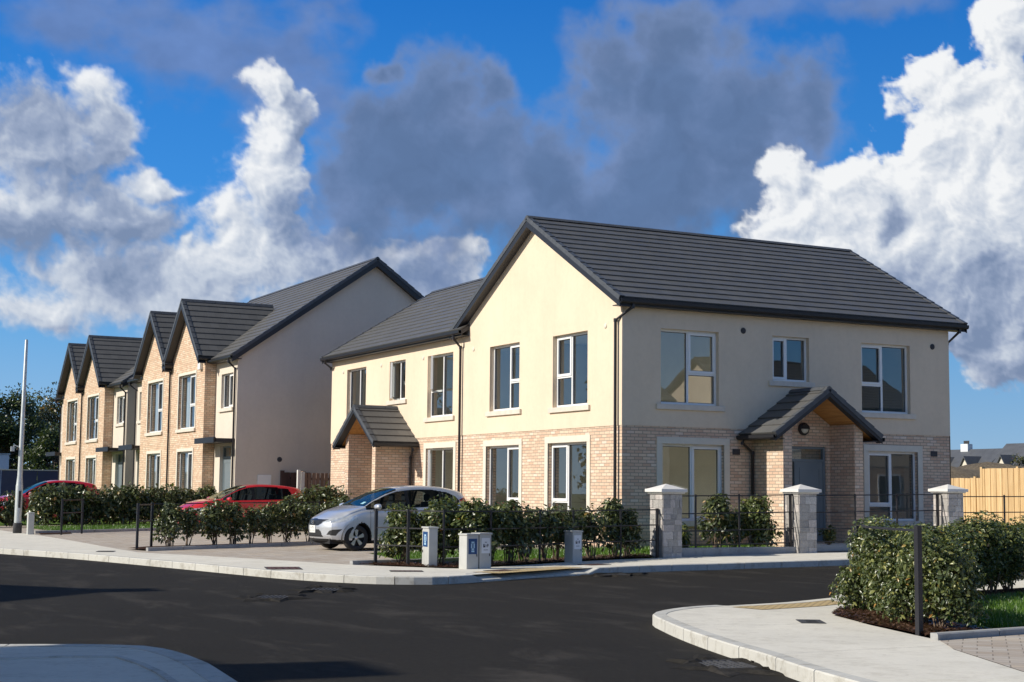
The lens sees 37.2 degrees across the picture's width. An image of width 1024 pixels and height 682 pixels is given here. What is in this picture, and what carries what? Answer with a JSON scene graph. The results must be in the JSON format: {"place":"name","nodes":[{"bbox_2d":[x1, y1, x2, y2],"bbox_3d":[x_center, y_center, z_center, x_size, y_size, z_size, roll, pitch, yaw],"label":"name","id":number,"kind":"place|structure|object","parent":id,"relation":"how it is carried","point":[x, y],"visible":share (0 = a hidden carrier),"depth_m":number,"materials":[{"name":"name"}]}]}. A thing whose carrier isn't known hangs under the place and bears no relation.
{"place":"outdoors","nodes":[
{"label":"outdoors","id":0,"kind":"place"},
{"bbox_2d":[46,343,85,480],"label":"house","id":1,"kind":"structure","parent":0,"point":[69,435],"depth_m":76.54,"materials":[{"name":"paint"}]},
{"bbox_2d":[0,517,155,525],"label":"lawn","id":2,"kind":"structure","parent":0,"point":[25,524],"depth_m":57.05,"materials":[{"name":"green plant"}]},
{"bbox_2d":[24,483,68,525],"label":"laurel shrub","id":3,"kind":"object","parent":2,"relation":"on","point":[41,502],"visible":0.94,"depth_m":50.73,"materials":[{"name":"green plant"}]},
{"bbox_2d":[0,480,99,524],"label":"car","id":4,"kind":"object","parent":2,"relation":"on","point":[27,490],"visible":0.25,"depth_m":55.33,"materials":[{"name":"red paint"}]},
{"bbox_2d":[51,482,84,524],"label":"laurel shrub","id":5,"kind":"object","parent":2,"relation":"on","point":[70,506],"visible":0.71,"depth_m":51.19,"materials":[{"name":"green plant"}]},
{"bbox_2d":[83,485,113,524],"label":"laurel shrub","id":6,"kind":"object","parent":2,"relation":"on","point":[98,500],"visible":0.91,"depth_m":52.02,"materials":[{"name":"green plant"}]},
{"bbox_2d":[99,483,132,524],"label":"laurel shrub","id":7,"kind":"object","parent":2,"relation":"on","point":[117,505],"visible":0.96,"depth_m":52.46,"materials":[{"name":"green plant"}]},
{"bbox_2d":[116,481,147,524],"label":"laurel shrub","id":8,"kind":"object","parent":2,"relation":"on","point":[132,505],"visible":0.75,"depth_m":52.95,"materials":[{"name":"green plant"}]},
{"bbox_2d":[0,646,207,681],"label":"footpath","id":9,"kind":"structure","parent":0,"point":[70,670],"depth_m":11.61,"materials":[{"name":"concrete"}]},
{"bbox_2d":[75,302,243,514],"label":"house","id":10,"kind":"structure","parent":0,"point":[107,416],"depth_m":70.45,"materials":[{"name":"paint"}]},
{"bbox_2d":[118,281,305,518],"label":"house","id":11,"kind":"structure","parent":0,"point":[150,378],"depth_m":62.65,"materials":[{"name":"paint"}]},
{"bbox_2d":[144,378,163,435],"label":"window","id":12,"kind":"structure","parent":11,"relation":"in","point":[158,385],"depth_m":62.45,"materials":[{"name":"plastic"}]},
{"bbox_2d":[0,525,595,564],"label":"driveway","id":13,"kind":"structure","parent":0,"point":[340,554],"depth_m":35.17,"materials":[{"name":"grey concrete"}]},
{"bbox_2d":[0,490,26,526],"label":"laurel shrub","id":14,"kind":"object","parent":13,"relation":"on","point":[7,511],"visible":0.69,"depth_m":51.70,"materials":[{"name":"green plant"}]},
{"bbox_2d":[132,541,307,548],"bbox_3d":[-5.575,4.894,36.923,1.395,0.096,8.537,-5,-8,43],"label":"planting bed","id":15,"kind":"object","parent":13,"relation":"on","point":[144,547],"visible":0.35,"depth_m":35.42,"materials":[{"name":"brown soil"}]},
{"bbox_2d":[151,502,185,546],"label":"laurel shrub","id":16,"kind":"object","parent":15,"relation":"on","point":[169,519],"visible":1,"depth_m":34.37,"materials":[{"name":"green plant"}]},
{"bbox_2d":[180,504,206,545],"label":"laurel shrub","id":17,"kind":"object","parent":15,"relation":"on","point":[191,523],"visible":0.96,"depth_m":34.80,"materials":[{"name":"green plant"}]},
{"bbox_2d":[197,497,232,544],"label":"laurel shrub","id":18,"kind":"object","parent":15,"relation":"on","point":[217,515],"visible":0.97,"depth_m":35.23,"materials":[{"name":"green plant"}]},
{"bbox_2d":[220,502,250,543],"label":"laurel shrub","id":19,"kind":"object","parent":15,"relation":"on","point":[238,520],"visible":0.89,"depth_m":35.68,"materials":[{"name":"green plant"}]},
{"bbox_2d":[242,504,267,543],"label":"laurel shrub","id":20,"kind":"object","parent":15,"relation":"on","point":[254,522],"visible":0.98,"depth_m":36.03,"materials":[{"name":"green plant"}]},
{"bbox_2d":[258,500,283,542],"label":"laurel shrub","id":21,"kind":"object","parent":15,"relation":"on","point":[273,513],"visible":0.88,"depth_m":36.42,"materials":[{"name":"green plant"}]},
{"bbox_2d":[273,495,304,541],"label":"laurel shrub","id":22,"kind":"object","parent":15,"relation":"on","point":[291,515],"visible":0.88,"depth_m":36.87,"materials":[{"name":"green plant"}]},
{"bbox_2d":[146,542,320,550],"bbox_3d":[-5.114,4.875,36.384,0.108,0.235,8.414,-5,-8,43],"label":"bed edging","id":23,"kind":"object","parent":13,"relation":"on","point":[225,546],"visible":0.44,"depth_m":34.93,"materials":[{"name":"concrete"}]},
{"bbox_2d":[178,484,302,529],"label":"car","id":24,"kind":"object","parent":13,"relation":"on","point":[256,493],"visible":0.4,"depth_m":46.65,"materials":[{"name":"red paint"}]},
{"bbox_2d":[292,484,331,513],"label":"laurel shrub","id":25,"kind":"object","parent":13,"relation":"on","point":[311,494],"visible":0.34,"depth_m":46.10,"materials":[{"name":"green plant"}]},
{"bbox_2d":[308,485,465,550],"bbox_3d":[-2.781,3.996,34.570,3.725,1.443,2.276,4,-6,-28],"label":"car","id":26,"kind":"object","parent":13,"relation":"on","point":[349,524],"visible":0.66,"depth_m":33.60,"materials":[{"name":"silver paint"}]},
{"bbox_2d":[0,530,852,575],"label":"footpath","id":27,"kind":"structure","parent":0,"point":[8,539],"depth_m":30.30,"materials":[{"name":"concrete"}]},
{"bbox_2d":[10,339,27,532],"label":"lamp post","id":28,"kind":"object","parent":27,"relation":"on","point":[17,525],"visible":0.99,"depth_m":45.39,"materials":[{"name":"grey metal"}]},
{"bbox_2d":[458,533,479,568],"bbox_3d":[-0.768,3.741,27.012,0.300,0.650,0.250,6,-8,-41],"label":"service cabinet","id":29,"kind":"object","parent":27,"relation":"on","point":[468,550],"visible":0.89,"depth_m":26.93,"materials":[{"name":"white plastic"}]},
{"bbox_2d":[478,532,492,568],"bbox_3d":[-0.544,3.758,27.208,0.300,0.660,0.250,6,-8,-41],"label":"service cabinet","id":30,"kind":"object","parent":27,"relation":"on","point":[484,550],"visible":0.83,"depth_m":27.11,"materials":[{"name":"grey metal"}]},
{"bbox_2d":[564,530,582,562],"bbox_3d":[1.206,4.050,29.928,0.290,0.650,0.270,6,-8,-41],"label":"service cabinet","id":31,"kind":"object","parent":27,"relation":"on","point":[573,546],"visible":0.9,"depth_m":29.84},
{"bbox_2d":[0,0,1023,464],"bbox_3d":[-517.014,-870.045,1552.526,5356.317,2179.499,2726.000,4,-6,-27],"label":"sky","id":32,"kind":"structure","parent":0,"point":[162,154],"depth_m":2818.84,"materials":[{"name":"blue"}]},
{"bbox_2d":[0,549,1023,681],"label":"road","id":33,"kind":"structure","parent":0,"point":[575,629],"depth_m":17.45,"materials":[{"name":"black asphalt"}]},
{"bbox_2d":[0,469,57,495],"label":"hoarding","id":34,"kind":"object","parent":33,"relation":"on","point":[8,477],"visible":0.14,"depth_m":82.75,"materials":[{"name":"blue metal"}]},
{"bbox_2d":[0,655,177,681],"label":"path edging","id":35,"kind":"object","parent":33,"relation":"on","point":[164,675],"visible":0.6,"depth_m":12.07,"materials":[{"name":"concrete"}]},
{"bbox_2d":[0,644,236,681],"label":"kerb","id":36,"kind":"structure","parent":33,"relation":"on","point":[208,672],"depth_m":12.34,"materials":[{"name":"concrete"}]},
{"bbox_2d":[234,593,310,601],"bbox_3d":[-3.243,3.506,20.899,1.053,0.037,1.615,0,-6,2],"label":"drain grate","id":37,"kind":"object","parent":33,"relation":"on","point":[269,597],"visible":1,"depth_m":20.73,"materials":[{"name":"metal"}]},
{"bbox_2d":[162,257,423,492],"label":"house","id":38,"kind":"structure","parent":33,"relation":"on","point":[250,386],"depth_m":55.33,"materials":[{"name":"paint"}]},
{"bbox_2d":[175,448,193,490],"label":"window","id":39,"kind":"structure","parent":38,"relation":"in","point":[191,450],"depth_m":58.24,"materials":[{"name":"plastic"}]},
{"bbox_2d":[175,370,196,432],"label":"window","id":40,"kind":"structure","parent":38,"relation":"in","point":[188,428],"depth_m":58.42,"materials":[{"name":"plastic"}]},
{"bbox_2d":[320,277,519,508],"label":"house","id":41,"kind":"structure","parent":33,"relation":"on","point":[396,403],"depth_m":46.30,"materials":[{"name":"paint"}]},
{"bbox_2d":[423,353,454,421],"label":"window","id":42,"kind":"structure","parent":41,"relation":"in","point":[444,417],"depth_m":44.01,"materials":[{"name":"plastic"}]},
{"bbox_2d":[423,441,455,489],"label":"window","id":43,"kind":"structure","parent":41,"relation":"in","point":[443,446],"depth_m":43.72,"materials":[{"name":"plastic"}]},
{"bbox_2d":[0,548,851,584],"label":"kerb","id":44,"kind":"structure","parent":33,"relation":"on","point":[371,579],"depth_m":27.62,"materials":[{"name":"concrete"}]},
{"bbox_2d":[645,484,686,557],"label":"gate pillar","id":45,"kind":"structure","parent":33,"relation":"on","point":[666,499],"depth_m":32.31,"materials":[{"name":"stone"}]},
{"bbox_2d":[449,215,968,552],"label":"house","id":46,"kind":"structure","parent":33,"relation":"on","point":[699,364],"depth_m":38.21,"materials":[{"name":"paint"}]},
{"bbox_2d":[482,438,521,506],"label":"window","id":47,"kind":"structure","parent":46,"relation":"in","point":[515,444],"depth_m":40.16,"materials":[{"name":"plastic"}]},
{"bbox_2d":[485,343,521,416],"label":"window","id":48,"kind":"structure","parent":46,"relation":"in","point":[505,411],"depth_m":40.32,"materials":[{"name":"plastic"}]},
{"bbox_2d":[544,435,590,512],"bbox_3d":[1.385,3.539,37.160,0.245,2.440,2.240,4,-6,-27],"label":"window","id":49,"kind":"structure","parent":46,"relation":"in","point":[558,441],"depth_m":37.37,"materials":[{"name":"plastic"}]},
{"bbox_2d":[548,331,589,412],"bbox_3d":[1.471,0.772,37.323,0.245,1.920,1.990,4,-6,-27],"label":"window","id":50,"kind":"structure","parent":46,"relation":"in","point":[579,406],"depth_m":37.49,"materials":[{"name":"plastic"}]},
{"bbox_2d":[656,329,724,411],"bbox_3d":[4.184,0.697,36.085,1.930,1.900,0.245,4,-6,-27],"label":"window","id":51,"kind":"structure","parent":46,"relation":"in","point":[686,405],"depth_m":36.19,"materials":[{"name":"plastic"}]},
{"bbox_2d":[656,437,729,526],"bbox_3d":[4.246,3.319,35.872,2.070,2.080,0.245,4,-6,-27],"label":"window","id":52,"kind":"structure","parent":46,"relation":"in","point":[700,443],"depth_m":35.96,"materials":[{"name":"plastic"}]},
{"bbox_2d":[768,336,814,387],"bbox_3d":[6.831,0.517,37.497,1.400,1.230,0.245,4,-6,-27],"label":"window","id":53,"kind":"structure","parent":46,"relation":"in","point":[777,381],"depth_m":37.49,"materials":[{"name":"plastic"}]},
{"bbox_2d":[792,446,825,540],"bbox_3d":[7.124,3.725,37.086,1.210,2.310,0.090,4,-6,-27],"label":"front door","id":54,"kind":"structure","parent":46,"relation":"in","point":[807,472],"depth_m":37.20,"materials":[{"name":"grey wood"}]},
{"bbox_2d":[858,343,915,418],"bbox_3d":[9.502,1.031,38.855,1.880,1.890,0.245,4,-6,-27],"label":"window","id":55,"kind":"structure","parent":46,"relation":"in","point":[865,413],"depth_m":38.87,"materials":[{"name":"plastic"}]},
{"bbox_2d":[863,444,924,525],"bbox_3d":[9.661,3.674,38.691,1.940,2.040,0.245,4,-6,-27],"label":"window","id":56,"kind":"structure","parent":46,"relation":"in","point":[868,450],"depth_m":38.73,"materials":[{"name":"plastic"}]},
{"bbox_2d":[665,654,784,676],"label":"puddle","id":57,"kind":"object","parent":33,"relation":"on","point":[729,667],"visible":0.98,"depth_m":13.03,"materials":[{"name":"liquid"}]},
{"bbox_2d":[682,547,795,556],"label":"railing plinth","id":58,"kind":"structure","parent":33,"relation":"on","point":[707,551],"depth_m":33.11,"materials":[{"name":"concrete"}]},
{"bbox_2d":[682,494,792,547],"bbox_3d":[4.901,4.029,33.318,3.110,1.401,0.052,4,-6,-27],"label":"railing","id":59,"kind":"object","parent":58,"relation":"on","point":[790,528],"visible":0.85,"depth_m":33.36,"materials":[{"name":"metal"}]},
{"bbox_2d":[780,484,821,552],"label":"gate pillar","id":60,"kind":"structure","parent":33,"relation":"on","point":[804,530],"depth_m":33.98,"materials":[{"name":"stone"}]},
{"bbox_2d":[817,545,850,552],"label":"railing plinth","id":61,"kind":"structure","parent":33,"relation":"on","point":[836,548],"depth_m":34.44,"materials":[{"name":"concrete"}]},
{"bbox_2d":[816,493,940,541],"bbox_3d":[8.448,4.188,35.171,3.880,1.380,0.052,4,-6,-27],"label":"railing","id":62,"kind":"object","parent":61,"relation":"on","point":[937,510],"visible":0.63,"depth_m":35.32,"materials":[{"name":"metal"}]},
{"bbox_2d":[653,579,1020,681],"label":"kerb","id":63,"kind":"structure","parent":33,"relation":"on","point":[795,668],"depth_m":13.52,"materials":[{"name":"concrete"}]},
{"bbox_2d":[928,484,967,527],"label":"gate pillar","id":64,"kind":"structure","parent":33,"relation":"on","point":[951,502],"depth_m":36.05,"materials":[{"name":"stone"}]},
{"bbox_2d":[951,476,980,521],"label":"timber fence","id":65,"kind":"object","parent":33,"relation":"on","point":[972,504],"visible":0.23,"depth_m":58.29,"materials":[{"name":"beige wood"}]},
{"bbox_2d":[930,626,1023,640],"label":"lawn edging","id":66,"kind":"object","parent":33,"relation":"on","point":[969,634],"visible":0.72,"depth_m":14.78,"materials":[{"name":"concrete"}]},
{"bbox_2d":[980,467,1023,524],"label":"timber fence","id":67,"kind":"object","parent":33,"relation":"on","point":[1001,481],"visible":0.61,"depth_m":56.52,"materials":[{"name":"beige wood"}]},
{"bbox_2d":[373,548,653,567],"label":"lawn","id":68,"kind":"structure","parent":0,"point":[496,559],"depth_m":31.11,"materials":[{"name":"green plant"}]},
{"bbox_2d":[359,552,655,566],"bbox_3d":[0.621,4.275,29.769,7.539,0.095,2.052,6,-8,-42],"label":"bark mulch","id":69,"kind":"object","parent":68,"relation":"on","point":[501,562],"visible":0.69,"depth_m":28.98,"materials":[{"name":"brown wood"}]},
{"bbox_2d":[373,502,423,562],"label":"laurel shrub","id":70,"kind":"object","parent":69,"relation":"on","point":[392,536],"visible":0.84,"depth_m":28.30,"materials":[{"name":"green plant"}]},
{"bbox_2d":[421,526,438,567],"bbox_3d":[-1.490,3.741,27.596,0.200,0.750,0.450,3,-6,-20],"label":"service cabinet","id":71,"kind":"object","parent":69,"relation":"on","point":[429,543],"visible":0.89,"depth_m":27.42,"materials":[{"name":"white plastic"}]},
{"bbox_2d":[411,494,458,563],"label":"laurel shrub","id":72,"kind":"object","parent":69,"relation":"on","point":[434,519],"visible":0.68,"depth_m":28.13,"materials":[{"name":"green plant"}]},
{"bbox_2d":[446,496,500,559],"bbox_3d":[-0.747,3.515,28.300,0.998,1.265,1.206,2,-6,-13],"label":"laurel shrub","id":73,"kind":"object","parent":69,"relation":"on","point":[464,519],"visible":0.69,"depth_m":28.14,"materials":[{"name":"green plant"}]},
{"bbox_2d":[455,501,516,562],"bbox_3d":[-0.514,3.589,28.604,1.171,1.183,0.894,4,-7,-31],"label":"laurel shrub","id":74,"kind":"object","parent":69,"relation":"on","point":[499,520],"visible":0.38,"depth_m":28.53,"materials":[{"name":"green plant"}]},
{"bbox_2d":[493,499,535,562],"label":"laurel shrub","id":75,"kind":"object","parent":69,"relation":"on","point":[516,536],"visible":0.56,"depth_m":28.92,"materials":[{"name":"green plant"}]},
{"bbox_2d":[511,501,547,561],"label":"laurel shrub","id":76,"kind":"object","parent":69,"relation":"on","point":[533,535],"visible":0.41,"depth_m":29.43,"materials":[{"name":"green plant"}]},
{"bbox_2d":[534,504,561,559],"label":"laurel shrub","id":77,"kind":"object","parent":69,"relation":"on","point":[552,533],"visible":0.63,"depth_m":29.81,"materials":[{"name":"green plant"}]},
{"bbox_2d":[549,501,576,559],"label":"laurel shrub","id":78,"kind":"object","parent":69,"relation":"on","point":[564,516],"visible":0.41,"depth_m":30.30,"materials":[{"name":"green plant"}]},
{"bbox_2d":[579,503,609,557],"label":"laurel shrub","id":79,"kind":"object","parent":69,"relation":"on","point":[591,519],"visible":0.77,"depth_m":31.23,"materials":[{"name":"green plant"}]},
{"bbox_2d":[597,497,636,555],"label":"laurel shrub","id":80,"kind":"object","parent":69,"relation":"on","point":[613,517],"visible":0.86,"depth_m":31.71,"materials":[{"name":"green plant"}]},
{"bbox_2d":[615,508,646,555],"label":"laurel shrub","id":81,"kind":"object","parent":69,"relation":"on","point":[629,516],"visible":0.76,"depth_m":32.00,"materials":[{"name":"green plant"}]},
{"bbox_2d":[373,508,658,567],"bbox_3d":[0.670,3.818,29.706,6.918,1.097,1.443,5,-7,-35],"label":"railing","id":82,"kind":"object","parent":68,"relation":"on","point":[443,546],"visible":0.83,"depth_m":28.32,"materials":[{"name":"metal"}]},
{"bbox_2d":[377,546,651,558],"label":"grass","id":83,"kind":"structure","parent":0,"point":[501,555],"depth_m":32.50,"materials":[{"name":"green plant"}]},
{"bbox_2d":[666,580,1023,681],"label":"footpath","id":84,"kind":"structure","parent":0,"point":[852,647],"depth_m":14.00,"materials":[{"name":"concrete"}]},
{"bbox_2d":[853,591,1023,628],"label":"lawn","id":85,"kind":"structure","parent":0,"point":[990,627],"depth_m":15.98,"materials":[{"name":"green plant"}]},
{"bbox_2d":[831,604,991,635],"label":"bark mulch","id":86,"kind":"object","parent":85,"relation":"on","point":[857,613],"visible":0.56,"depth_m":16.02,"materials":[{"name":"brown wood"}]},
{"bbox_2d":[828,525,893,609],"bbox_3d":[4.249,2.662,17.951,1.127,1.019,0.827,5,-7,-37],"label":"laurel shrub","id":87,"kind":"object","parent":86,"relation":"on","point":[847,583],"visible":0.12,"depth_m":17.77,"materials":[{"name":"green plant"}]},
{"bbox_2d":[844,517,907,614],"bbox_3d":[4.311,2.550,17.248,0.971,1.102,0.892,5,-7,-36],"label":"laurel shrub","id":88,"kind":"object","parent":86,"relation":"on","point":[867,539],"visible":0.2,"depth_m":17.17,"materials":[{"name":"green plant"}]},
{"bbox_2d":[853,520,922,636],"bbox_3d":[3.949,2.527,16.474,0.249,1.120,3.060,0,-6,1],"label":"railing","id":89,"kind":"object","parent":86,"relation":"on","point":[918,578],"visible":0.75,"depth_m":14.98,"materials":[{"name":"metal"}]},
{"bbox_2d":[860,526,938,617],"bbox_3d":[4.285,2.540,16.720,0.767,1.017,0.972,3,-6,-23],"label":"laurel shrub","id":90,"kind":"object","parent":86,"relation":"on","point":[887,558],"visible":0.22,"depth_m":16.71,"materials":[{"name":"green plant"}]},
{"bbox_2d":[873,529,966,623],"bbox_3d":[4.332,2.492,16.140,1.106,0.999,0.811,5,-7,-38],"label":"laurel shrub","id":91,"kind":"object","parent":86,"relation":"on","point":[899,591],"visible":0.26,"depth_m":15.98,"materials":[{"name":"green plant"}]},
{"bbox_2d":[896,533,992,627],"bbox_3d":[4.391,2.445,15.504,0.925,0.969,0.730,-3,-7,30],"label":"laurel shrub","id":92,"kind":"object","parent":86,"relation":"on","point":[948,580],"visible":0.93,"depth_m":15.36,"materials":[{"name":"green plant"}]},
{"bbox_2d":[977,588,1023,595],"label":"planting bed","id":93,"kind":"object","parent":85,"relation":"on","point":[1014,590],"visible":0.13,"depth_m":21.72,"materials":[{"name":"brown soil"}]},
{"bbox_2d":[935,522,985,572],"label":"laurel shrub","id":94,"kind":"object","parent":93,"relation":"on","point":[967,532],"visible":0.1,"depth_m":20.39,"materials":[{"name":"green plant"}]},
{"bbox_2d":[943,510,1009,593],"bbox_3d":[6.286,2.934,21.198,1.206,1.158,1.108,-1,-6,12],"label":"laurel shrub","id":95,"kind":"object","parent":93,"relation":"on","point":[992,534],"visible":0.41,"depth_m":20.90,"materials":[{"name":"green plant"}]},
{"bbox_2d":[981,518,1023,591],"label":"laurel shrub","id":96,"kind":"object","parent":93,"relation":"on","point":[1011,550],"visible":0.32,"depth_m":21.55,"materials":[{"name":"green plant"}]},
{"bbox_2d":[941,635,1023,670],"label":"driveway","id":97,"kind":"structure","parent":0,"point":[1008,651],"depth_m":13.69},
{"bbox_2d":[951,462,1023,477],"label":"earth bank","id":98,"kind":"structure","parent":0,"point":[968,471],"depth_m":132.66,"materials":[{"name":"soil"}]},
{"label":"ground","id":99,"kind":"structure","parent":0,"visible":0},
{"bbox_2d":[0,383,48,471],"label":"tree","id":100,"kind":"object","parent":99,"relation":"on","point":[9,432],"visible":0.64,"depth_m":110.76,"materials":[{"name":"green plant"}]},
{"bbox_2d":[11,420,60,474],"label":"tree","id":101,"kind":"object","parent":99,"relation":"on","point":[38,457],"visible":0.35,"depth_m":108.15,"materials":[{"name":"green plant"}]},
{"bbox_2d":[27,381,61,469],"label":"tree","id":102,"kind":"object","parent":99,"relation":"on","point":[50,410],"visible":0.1,"depth_m":114.03,"materials":[{"name":"green plant"}]},
{"bbox_2d":[951,441,1001,466],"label":"house","id":103,"kind":"structure","parent":99,"relation":"on","point":[966,454],"depth_m":229.34,"materials":[{"name":"grey tile"}]},
{"bbox_2d":[993,443,1023,465],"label":"house","id":104,"kind":"structure","parent":99,"relation":"on","point":[1005,454],"depth_m":222.99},
{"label":"lawn","id":105,"kind":"structure","parent":0,"visible":0},
{"bbox_2d":[26,523,181,529],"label":"grass","id":106,"kind":"structure","parent":105,"relation":"on","point":[78,527],"depth_m":49.05,"materials":[{"name":"green plant"}]},
{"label":"lawn","id":107,"kind":"structure","parent":0,"visible":0},
{"bbox_2d":[697,493,740,546],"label":"laurel shrub","id":108,"kind":"object","parent":107,"relation":"on","point":[716,504],"visible":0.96,"depth_m":33.68,"materials":[{"name":"green plant"}]},
{"bbox_2d":[735,494,783,546],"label":"laurel shrub","id":109,"kind":"object","parent":107,"relation":"on","point":[761,520],"visible":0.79,"depth_m":34.20,"materials":[{"name":"green plant"}]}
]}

